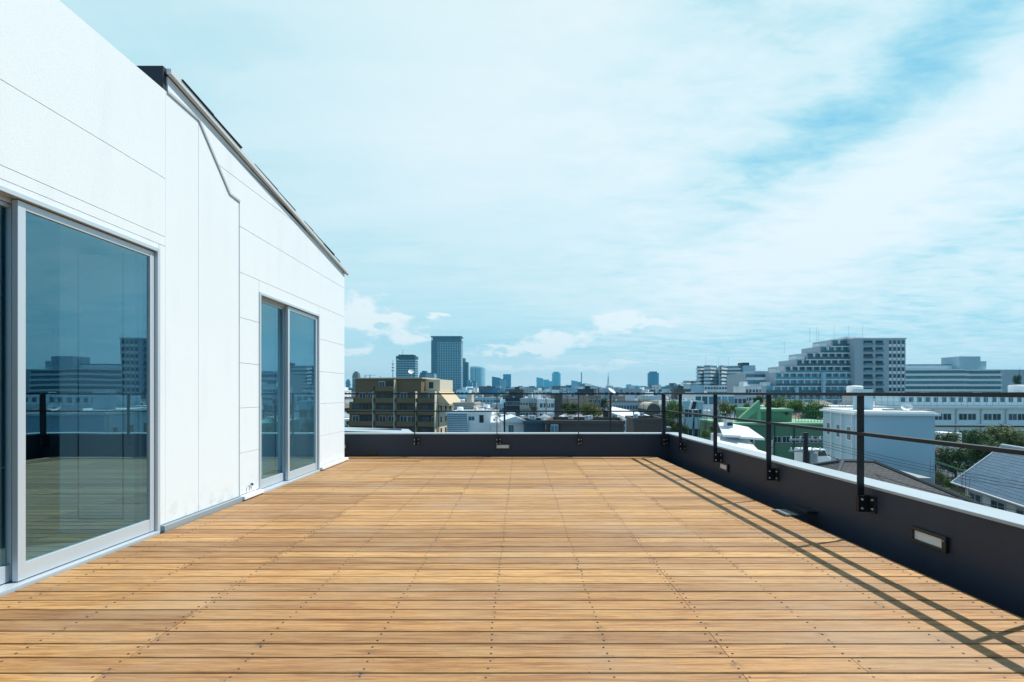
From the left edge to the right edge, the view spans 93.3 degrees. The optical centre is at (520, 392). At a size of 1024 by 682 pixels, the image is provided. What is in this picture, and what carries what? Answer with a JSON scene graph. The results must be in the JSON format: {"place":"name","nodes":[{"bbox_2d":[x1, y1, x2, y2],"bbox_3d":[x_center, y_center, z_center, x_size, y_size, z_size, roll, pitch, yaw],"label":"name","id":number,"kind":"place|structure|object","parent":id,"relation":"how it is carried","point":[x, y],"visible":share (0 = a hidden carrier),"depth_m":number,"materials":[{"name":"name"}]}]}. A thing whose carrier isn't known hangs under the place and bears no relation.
{"place":"outdoors","nodes":[
{"label":"outdoors","id":0,"kind":"place"},
{"bbox_2d":[453,395,480,409],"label":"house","id":1,"kind":"structure","parent":0,"point":[470,403],"depth_m":99.91,"materials":[{"name":"beige paint"}]},
{"bbox_2d":[446,407,498,431],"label":"house","id":2,"kind":"structure","parent":0,"point":[468,421],"depth_m":57.65,"materials":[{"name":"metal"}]},
{"bbox_2d":[492,399,504,413],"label":"flat roofed house","id":3,"kind":"structure","parent":0,"point":[499,405],"depth_m":170.73,"materials":[{"name":"white paint"}]},
{"bbox_2d":[505,396,524,415],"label":"apartment block","id":4,"kind":"structure","parent":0,"point":[512,403],"depth_m":149.79,"materials":[{"name":"paint"}]},
{"bbox_2d":[59,0,1023,387],"label":"sky","id":5,"kind":"structure","parent":0,"point":[623,191],"materials":[{"name":"blue"}]},
{"bbox_2d":[536,395,554,416],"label":"white house block","id":6,"kind":"structure","parent":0,"point":[541,406],"depth_m":135.35,"materials":[{"name":"paint"}]},
{"bbox_2d":[551,395,562,412],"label":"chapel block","id":7,"kind":"structure","parent":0,"point":[558,400],"depth_m":170.10,"materials":[{"name":"concrete"}]},
{"bbox_2d":[577,386,596,395],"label":"flat roofed house","id":8,"kind":"structure","parent":0,"point":[587,389],"depth_m":218.67,"materials":[{"name":"paint"}]},
{"bbox_2d":[599,386,620,398],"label":"flat roofed house","id":9,"kind":"structure","parent":0,"point":[606,390],"depth_m":210.04,"materials":[{"name":"grey paint"}]},
{"bbox_2d":[608,395,646,416],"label":"school building","id":10,"kind":"structure","parent":0,"point":[630,402],"depth_m":139.67,"materials":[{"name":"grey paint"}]},
{"bbox_2d":[623,386,641,397],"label":"flat roofed house","id":11,"kind":"structure","parent":0,"point":[631,389],"depth_m":208.75,"materials":[{"name":"grey paint"}]},
{"bbox_2d":[637,392,660,399],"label":"flat roofed house","id":12,"kind":"structure","parent":0,"point":[646,397],"depth_m":179.71,"materials":[{"name":"white paint"}]},
{"bbox_2d":[671,386,690,398],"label":"flat roofed house","id":13,"kind":"structure","parent":0,"point":[680,390],"depth_m":221.04,"materials":[{"name":"grey paint"}]},
{"bbox_2d":[689,401,697,435],"bbox_3d":[11.435,6.825,32.000,0.625,12.551,0.400,0,0,0],"label":"floodlight","id":14,"kind":"object","parent":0,"point":[692,406],"visible":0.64,"depth_m":31.97,"materials":[{"name":"metal"}]},
{"bbox_2d":[682,391,733,417],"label":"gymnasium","id":15,"kind":"structure","parent":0,"point":[708,402],"depth_m":119.73,"materials":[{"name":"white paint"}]},
{"bbox_2d":[794,447,830,462],"bbox_3d":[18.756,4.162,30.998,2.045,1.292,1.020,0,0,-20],"label":"parked van","id":16,"kind":"object","parent":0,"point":[822,457],"visible":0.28,"depth_m":30.68,"materials":[{"name":"white metal"}]},
{"bbox_2d":[935,447,947,473],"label":"hipped house","id":17,"kind":"structure","parent":0,"point":[936,466],"depth_m":56.62,"materials":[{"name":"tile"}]},
{"bbox_2d":[935,460,965,493],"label":"green shed","id":18,"kind":"structure","parent":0,"point":[958,489],"depth_m":37.56,"materials":[{"name":"green"}]},
{"label":"ground","id":19,"kind":"structure","parent":0,"visible":0},
{"bbox_2d":[352,371,360,387],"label":"office tower","id":20,"kind":"structure","parent":19,"relation":"on","point":[356,374],"depth_m":1300.00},
{"bbox_2d":[344,427,411,431],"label":"neighbour roof","id":21,"kind":"structure","parent":19,"relation":"on","point":[350,429],"depth_m":15.25,"materials":[{"name":"metal"}]},
{"bbox_2d":[346,377,459,431],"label":"apartment block","id":22,"kind":"structure","parent":19,"relation":"on","point":[430,421],"depth_m":114.54,"materials":[{"name":"beige concrete"}]},
{"bbox_2d":[396,355,417,376],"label":"office tower","id":23,"kind":"structure","parent":19,"relation":"on","point":[405,364],"depth_m":900.00,"materials":[{"name":"glass"}]},
{"bbox_2d":[431,336,463,390],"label":"office tower","id":24,"kind":"structure","parent":19,"relation":"on","point":[446,357],"depth_m":1100.00,"materials":[{"name":"glass"}]},
{"bbox_2d":[463,358,468,386],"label":"office tower","id":25,"kind":"structure","parent":19,"relation":"on","point":[465,371],"depth_m":1301.50,"materials":[{"name":"glass"}]},
{"bbox_2d":[470,366,484,386],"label":"office tower","id":26,"kind":"structure","parent":19,"relation":"on","point":[477,374],"depth_m":1246.98,"materials":[{"name":"glass"}]},
{"bbox_2d":[459,397,502,405],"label":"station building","id":27,"kind":"structure","parent":19,"relation":"on","point":[490,401],"depth_m":259.04,"materials":[{"name":"concrete"}]},
{"bbox_2d":[490,417,500,431],"bbox_3d":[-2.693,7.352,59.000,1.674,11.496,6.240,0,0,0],"label":"flat roofed house","id":28,"kind":"structure","parent":19,"relation":"on","point":[495,423],"depth_m":56.00,"materials":[{"name":"paint"}]},
{"bbox_2d":[492,377,500,385],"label":"office tower","id":29,"kind":"structure","parent":19,"relation":"on","point":[495,380],"depth_m":1900.00,"materials":[{"name":"glass"}]},
{"bbox_2d":[503,374,510,386],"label":"office tower","id":30,"kind":"structure","parent":19,"relation":"on","point":[507,377],"depth_m":2300.00,"materials":[{"name":"glass"}]},
{"bbox_2d":[344,387,670,404],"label":"houses","id":31,"kind":"structure","parent":19,"relation":"on","point":[515,390],"depth_m":276.14,"materials":[{"name":"white paint"}]},
{"bbox_2d":[499,414,523,431],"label":"house","id":32,"kind":"structure","parent":19,"relation":"on","point":[513,423],"depth_m":50.06,"materials":[{"name":"paint"}]},
{"bbox_2d":[344,383,680,396],"bbox_3d":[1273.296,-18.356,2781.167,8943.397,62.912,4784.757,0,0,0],"label":"distant city","id":33,"kind":"object","parent":19,"relation":"on","point":[654,388],"visible":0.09,"depth_m":550.80,"materials":[{"name":"white paint"}]},
{"bbox_2d":[520,392,536,416],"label":"apartment block","id":34,"kind":"structure","parent":19,"relation":"on","point":[526,403],"depth_m":139.60,"materials":[{"name":"grey paint"}]},
{"bbox_2d":[536,377,542,386],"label":"office tower","id":35,"kind":"structure","parent":19,"relation":"on","point":[539,382],"depth_m":2900.00,"materials":[{"name":"glass"}]},
{"bbox_2d":[543,380,551,387],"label":"office tower","id":36,"kind":"structure","parent":19,"relation":"on","point":[547,383],"depth_m":3100.00,"materials":[{"name":"glass"}]},
{"bbox_2d":[552,372,560,385],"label":"office tower","id":37,"kind":"structure","parent":19,"relation":"on","point":[556,378],"depth_m":2800.00,"materials":[{"name":"glass"}]},
{"bbox_2d":[559,391,581,415],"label":"tree","id":38,"kind":"object","parent":19,"relation":"on","point":[566,406],"visible":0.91,"depth_m":84.44,"materials":[{"name":"green plant"}]},
{"bbox_2d":[563,398,577,408],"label":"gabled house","id":39,"kind":"structure","parent":19,"relation":"on","point":[570,400],"depth_m":181.69,"materials":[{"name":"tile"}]},
{"bbox_2d":[544,395,624,431],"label":"brown building","id":40,"kind":"structure","parent":19,"relation":"on","point":[588,423],"depth_m":46.60,"materials":[{"name":"metal"}]},
{"bbox_2d":[579,390,600,412],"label":"building","id":41,"kind":"structure","parent":19,"relation":"on","point":[590,398],"depth_m":150.54,"materials":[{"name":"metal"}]},
{"bbox_2d":[579,396,603,416],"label":"tree","id":42,"kind":"object","parent":19,"relation":"on","point":[591,407],"visible":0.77,"depth_m":87.06,"materials":[{"name":"green plant"}]},
{"bbox_2d":[601,398,608,407],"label":"tree","id":43,"kind":"object","parent":19,"relation":"on","point":[604,401],"visible":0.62,"depth_m":179.47,"materials":[{"name":"green plant"}]},
{"bbox_2d":[612,406,649,417],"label":"canopy roof","id":44,"kind":"structure","parent":19,"relation":"on","point":[622,414],"depth_m":66.63,"materials":[{"name":"white metal"}]},
{"bbox_2d":[625,413,660,431],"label":"brown building","id":45,"kind":"structure","parent":19,"relation":"on","point":[637,423],"depth_m":51.92,"materials":[{"name":"concrete"}]},
{"bbox_2d":[638,402,660,415],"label":"arched hall","id":46,"kind":"structure","parent":19,"relation":"on","point":[648,406],"depth_m":130.00,"materials":[{"name":"beige paint"}]},
{"bbox_2d":[648,371,658,387],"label":"office tower","id":47,"kind":"structure","parent":19,"relation":"on","point":[653,377],"depth_m":1700.00,"materials":[{"name":"glass"}]},
{"bbox_2d":[672,386,703,436],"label":"flats","id":48,"kind":"structure","parent":19,"relation":"on","point":[688,418],"depth_m":71.83,"materials":[{"name":"concrete"}]},
{"bbox_2d":[696,366,703,384],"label":"apartment block","id":49,"kind":"structure","parent":19,"relation":"on","point":[700,375],"depth_m":392.57,"materials":[{"name":"white paint"}]},
{"bbox_2d":[683,385,726,392],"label":"long white building","id":50,"kind":"structure","parent":19,"relation":"on","point":[709,388],"depth_m":300.00,"materials":[{"name":"paint"}]},
{"bbox_2d":[704,365,716,384],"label":"apartment block","id":51,"kind":"structure","parent":19,"relation":"on","point":[710,374],"depth_m":384.00,"materials":[{"name":"white paint"}]},
{"bbox_2d":[710,409,725,432],"bbox_3d":[24.565,7.566,60.000,2.000,11.067,0.560,0,0,0],"label":"utility pole","id":52,"kind":"object","parent":19,"relation":"on","point":[719,419],"visible":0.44,"depth_m":59.91,"materials":[{"name":"concrete"}]},
{"bbox_2d":[717,395,733,416],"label":"tree","id":53,"kind":"object","parent":19,"relation":"on","point":[723,407],"visible":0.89,"depth_m":99.43,"materials":[{"name":"green plant"}]},
{"bbox_2d":[717,363,755,384],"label":"apartment block","id":54,"kind":"structure","parent":19,"relation":"on","point":[723,371],"depth_m":380.59,"materials":[{"name":"white paint"}]},
{"bbox_2d":[735,395,746,415],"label":"flats","id":55,"kind":"structure","parent":19,"relation":"on","point":[741,400],"depth_m":130.00,"materials":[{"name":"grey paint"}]},
{"bbox_2d":[711,419,772,454],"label":"white roof building","id":56,"kind":"structure","parent":19,"relation":"on","point":[731,433],"depth_m":38.44,"materials":[{"name":"paint"}]},
{"bbox_2d":[733,382,765,405],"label":"flats","id":57,"kind":"structure","parent":19,"relation":"on","point":[743,387],"depth_m":175.00,"materials":[{"name":"white paint"}]},
{"bbox_2d":[753,387,763,406],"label":"tree","id":58,"kind":"object","parent":19,"relation":"on","point":[759,397],"visible":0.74,"depth_m":99.76,"materials":[{"name":"green plant"}]},
{"bbox_2d":[698,400,822,459],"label":"green building","id":59,"kind":"structure","parent":19,"relation":"on","point":[780,436],"depth_m":57.85,"materials":[{"name":"metal"}]},
{"bbox_2d":[761,390,788,407],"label":"tree","id":60,"kind":"object","parent":19,"relation":"on","point":[778,403],"visible":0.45,"depth_m":84.33,"materials":[{"name":"green plant"}]},
{"bbox_2d":[784,396,806,412],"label":"tree","id":61,"kind":"object","parent":19,"relation":"on","point":[797,404],"visible":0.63,"depth_m":79.21,"materials":[{"name":"green plant"}]},
{"bbox_2d":[779,407,822,419],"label":"hipped house","id":62,"kind":"structure","parent":19,"relation":"on","point":[800,415],"depth_m":77.54,"materials":[{"name":"brown tile"}]},
{"bbox_2d":[803,395,830,419],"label":"tree","id":63,"kind":"object","parent":19,"relation":"on","point":[816,405],"visible":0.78,"depth_m":75.60,"materials":[{"name":"green plant"}]},
{"bbox_2d":[727,324,906,403],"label":"terraced apartments","id":64,"kind":"structure","parent":19,"relation":"on","point":[838,365],"depth_m":204.87,"materials":[{"name":"grey paint"}]},
{"bbox_2d":[819,389,940,483],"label":"white block","id":65,"kind":"structure","parent":19,"relation":"on","point":[906,420],"depth_m":34.48,"materials":[{"name":"paint"}]},
{"bbox_2d":[842,385,862,404],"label":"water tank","id":66,"kind":"object","parent":65,"relation":"on","point":[849,389],"visible":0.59,"depth_m":102.57,"materials":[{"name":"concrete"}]},
{"bbox_2d":[761,396,1023,434],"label":"long school","id":67,"kind":"object","parent":19,"relation":"on","point":[966,413],"visible":0.25,"depth_m":96.29,"materials":[{"name":"white paint"}]},
{"bbox_2d":[943,413,951,419],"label":"window","id":68,"kind":"structure","parent":67,"relation":"in","point":[946,416],"depth_m":96.33,"materials":[{"name":"glass"}]},
{"bbox_2d":[901,397,1021,401],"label":"roof windows","id":69,"kind":"structure","parent":67,"relation":"in","point":[952,399],"depth_m":100.91,"materials":[{"name":"blue glass"}]},
{"bbox_2d":[967,413,975,419],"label":"window","id":70,"kind":"structure","parent":67,"relation":"in","point":[970,416],"depth_m":96.10,"materials":[{"name":"glass"}]},
{"bbox_2d":[983,413,991,419],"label":"window","id":71,"kind":"structure","parent":67,"relation":"in","point":[986,416],"depth_m":95.94,"materials":[{"name":"glass"}]},
{"bbox_2d":[1008,385,1023,391],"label":"water tank","id":72,"kind":"object","parent":67,"relation":"on","point":[1015,388],"visible":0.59,"depth_m":102.18,"materials":[{"name":"concrete"}]},
{"bbox_2d":[812,459,988,506],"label":"tiled house","id":73,"kind":"structure","parent":19,"relation":"on","point":[872,468],"depth_m":23.13,"materials":[{"name":"tile"}]},
{"bbox_2d":[808,445,1023,511],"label":"power cable","id":74,"kind":"object","parent":73,"relation":"attached to","point":[934,492],"visible":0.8,"depth_m":19.42,"materials":[{"name":"rubber"}]},
{"bbox_2d":[903,471,931,482],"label":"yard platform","id":75,"kind":"structure","parent":19,"relation":"on","point":[928,479],"depth_m":27.52,"materials":[{"name":"concrete"}]},
{"bbox_2d":[935,459,946,486],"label":"tree","id":76,"kind":"object","parent":19,"relation":"on","point":[939,475],"visible":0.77,"depth_m":35.97,"materials":[{"name":"green plant"}]},
{"bbox_2d":[935,429,964,442],"bbox_3d":[54.636,8.834,61.890,4.266,8.532,3.007,0,0,-4],"label":"tree","id":77,"kind":"object","parent":19,"relation":"on","point":[952,438],"visible":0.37,"depth_m":61.60,"materials":[{"name":"green plant"}]},
{"bbox_2d":[943,456,958,489],"bbox_3d":[29.406,8.558,32.987,0.710,9.084,0.951,0,0,5],"label":"tree","id":78,"kind":"object","parent":19,"relation":"on","point":[950,485],"visible":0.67,"depth_m":32.95,"materials":[{"name":"green plant"}]},
{"bbox_2d":[935,446,972,476],"bbox_3d":[48.850,9.412,53.883,4.645,7.377,3.274,0,0,-5],"label":"tree","id":79,"kind":"object","parent":19,"relation":"on","point":[958,460],"visible":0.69,"depth_m":53.60,"materials":[{"name":"green plant"}]},
{"bbox_2d":[935,431,985,476],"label":"flat roofed house","id":80,"kind":"structure","parent":19,"relation":"on","point":[945,471],"depth_m":60.49,"materials":[{"name":"white paint"}]},
{"bbox_2d":[955,470,971,498],"bbox_3d":[24.722,8.332,27.002,0.842,9.536,0.996,0,0,25],"label":"tree","id":81,"kind":"object","parent":19,"relation":"on","point":[964,494],"visible":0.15,"depth_m":26.93,"materials":[{"name":"green plant"}]},
{"bbox_2d":[906,356,1023,391],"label":"hospital","id":82,"kind":"structure","parent":19,"relation":"on","point":[962,374],"depth_m":300.50,"materials":[{"name":"grey paint"}]},
{"bbox_2d":[959,426,993,444],"bbox_3d":[59.796,8.720,64.303,4.292,8.761,4.885,0,0,-34],"label":"tree","id":83,"kind":"object","parent":19,"relation":"on","point":[971,438],"visible":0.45,"depth_m":62.88,"materials":[{"name":"green plant"}]},
{"bbox_2d":[950,444,1023,514],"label":"tiled house","id":84,"kind":"structure","parent":19,"relation":"on","point":[1002,466],"depth_m":28.95,"materials":[{"name":"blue tile"}]},
{"bbox_2d":[808,442,1020,488],"bbox_3d":[22.116,4.015,26.500,11.044,2.155,0.020,0,0,27],"label":"power cable","id":85,"kind":"object","parent":84,"relation":"attached to","point":[917,469],"visible":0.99,"depth_m":26.60,"materials":[{"name":"rubber"}]},
{"bbox_2d":[807,439,1022,485],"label":"power cable","id":86,"kind":"object","parent":84,"relation":"attached to","point":[917,466],"visible":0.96,"depth_m":26.62,"materials":[{"name":"metal"}]},
{"bbox_2d":[810,437,1023,482],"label":"power cable","id":87,"kind":"object","parent":84,"relation":"attached to","point":[922,464],"visible":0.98,"depth_m":26.46,"materials":[{"name":"rubber"}]},
{"bbox_2d":[968,491,981,502],"bbox_3d":[28.527,6.873,30.326,0.032,1.200,1.400,0,0,19],"label":"window","id":88,"kind":"structure","parent":84,"relation":"in","point":[976,497],"depth_m":30.28,"materials":[{"name":"glass"}]},
{"bbox_2d":[990,498,1005,510],"bbox_3d":[27.794,6.873,28.146,0.032,1.200,1.400,0,0,19],"label":"window","id":89,"kind":"structure","parent":84,"relation":"in","point":[992,501],"depth_m":28.14,"materials":[{"name":"glass"}]},
{"bbox_2d":[983,422,1023,446],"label":"tree","id":90,"kind":"object","parent":19,"relation":"on","point":[1012,437],"visible":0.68,"depth_m":65.27,"materials":[{"name":"green plant"}]},
{"bbox_2d":[1012,368,1021,384],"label":"tree","id":91,"kind":"object","parent":19,"relation":"on","point":[1016,380],"visible":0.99,"depth_m":199.67,"materials":[{"name":"green plant"}]},
{"bbox_3d":[-3.002,7.180,2.040,11.995,11.840,13.080,0,0,0],"label":"terrace block","id":92,"kind":"object","parent":19,"relation":"on","visible":0},
{"bbox_2d":[344,432,668,461],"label":"parapet wall","id":93,"kind":"structure","parent":92,"relation":"on","point":[523,444],"depth_m":8.40,"materials":[{"name":"paint"}]},
{"bbox_2d":[495,444,510,448],"bbox_3d":[-0.296,0.931,8.386,0.270,0.100,0.025,0,0,0],"label":"wall lamp","id":94,"kind":"object","parent":93,"relation":"attached to","point":[503,446],"visible":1,"depth_m":8.38,"materials":[{"name":"white glass"}]},
{"bbox_2d":[344,393,668,444],"bbox_3d":[-1.312,0.453,8.348,7.776,0.899,0.101,0,0,0],"label":"railing","id":95,"kind":"object","parent":93,"relation":"attached to","point":[664,440],"visible":0.66,"depth_m":8.31,"materials":[{"name":"metal"}]},
{"bbox_2d":[610,395,611,431],"bbox_3d":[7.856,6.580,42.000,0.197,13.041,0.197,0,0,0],"label":"railing post","id":96,"kind":"object","parent":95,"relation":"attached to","point":[610,413],"depth_m":41.94,"materials":[{"name":"metal"}]},
{"bbox_2d":[666,432,1023,617],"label":"parapet wall","id":97,"kind":"structure","parent":92,"relation":"on","point":[983,559],"depth_m":3.45,"materials":[{"name":"paint"}]},
{"bbox_2d":[718,462,728,471],"bbox_3d":[2.602,0.945,6.196,0.025,0.100,0.270,0,0,-1],"label":"wall lamp","id":98,"kind":"object","parent":97,"relation":"attached to","point":[723,466],"visible":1,"depth_m":6.18,"materials":[{"name":"grey glass"}]},
{"bbox_2d":[665,392,1023,513],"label":"railing","id":99,"kind":"object","parent":97,"relation":"attached to","point":[865,503],"visible":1,"depth_m":3.67,"materials":[{"name":"metal"}]},
{"bbox_2d":[910,526,948,552],"bbox_3d":[2.653,0.950,3.143,0.025,0.100,0.270,0,0,-1],"label":"wall lamp","id":100,"kind":"object","parent":97,"relation":"attached to","point":[933,540],"visible":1,"depth_m":3.13,"materials":[{"name":"white glass"}]},
{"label":"road","id":101,"kind":"structure","parent":0,"visible":0},
{"bbox_2d":[521,415,544,431],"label":"navy building","id":102,"kind":"structure","parent":101,"relation":"on","point":[532,423],"depth_m":48.04,"materials":[{"name":"metal"}]},
{"bbox_2d":[666,389,684,423],"bbox_3d":[19.785,6.039,61.927,2.399,14.121,3.216,0,0,15],"label":"tree","id":103,"kind":"object","parent":101,"relation":"on","point":[675,405],"visible":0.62,"depth_m":61.41,"materials":[{"name":"green plant"}]},
{"bbox_2d":[667,405,684,432],"bbox_3d":[16.015,6.804,50.013,1.659,12.592,1.571,0,0,-19],"label":"tree","id":104,"kind":"object","parent":101,"relation":"on","point":[674,425],"visible":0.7,"depth_m":49.80,"materials":[{"name":"green plant"}]},
{"bbox_2d":[682,414,689,434],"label":"tree","id":105,"kind":"object","parent":101,"relation":"on","point":[685,428],"visible":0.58,"depth_m":55.87,"materials":[{"name":"green plant"}]},
{"bbox_2d":[701,411,711,438],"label":"tree","id":106,"kind":"object","parent":101,"relation":"on","point":[707,433],"visible":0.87,"depth_m":46.02,"materials":[{"name":"green plant"}]},
{"bbox_2d":[789,432,821,463],"bbox_3d":[17.703,7.778,30.000,2.000,10.644,0.560,0,0,0],"label":"utility pole","id":107,"kind":"object","parent":101,"relation":"on","point":[810,456],"visible":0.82,"depth_m":29.91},
{"bbox_2d":[964,432,1003,463],"bbox_3d":[48.478,8.507,50.218,3.129,9.187,3.562,0,0,-36],"label":"tree","id":108,"kind":"object","parent":101,"relation":"on","point":[975,455],"visible":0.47,"depth_m":50.08,"materials":[{"name":"green plant"}]},
{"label":"gutter floor","id":109,"kind":"structure","parent":0,"visible":0},
{"bbox_2d":[0,0,348,596],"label":"white house","id":110,"kind":"structure","parent":109,"relation":"on","point":[173,270],"depth_m":3.83,"materials":[{"name":"paint"}]},
{"bbox_2d":[0,185,159,596],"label":"sliding door","id":111,"kind":"structure","parent":110,"relation":"in","point":[17,572],"depth_m":2.87,"materials":[{"name":"metal"}]},
{"bbox_2d":[258,292,319,494],"bbox_3d":[-2.882,0.010,6.045,0.140,2.220,1.570,0,0,0],"label":"sliding door","id":112,"kind":"structure","parent":110,"relation":"in","point":[273,482],"depth_m":5.96,"materials":[{"name":"metal"}]},
{"bbox_2d":[0,457,1023,681],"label":"wooden deck","id":113,"kind":"structure","parent":109,"relation":"on","point":[504,569],"depth_m":2.62,"materials":[{"name":"brown wood"}]},
{"bbox_2d":[771,506,817,516],"bbox_3d":[2.494,1.077,4.407,0.298,0.044,0.220,0,0,-1],"label":"drain grate","id":114,"kind":"object","parent":113,"relation":"on","point":[786,513],"visible":1,"depth_m":4.38,"materials":[{"name":"metal"}]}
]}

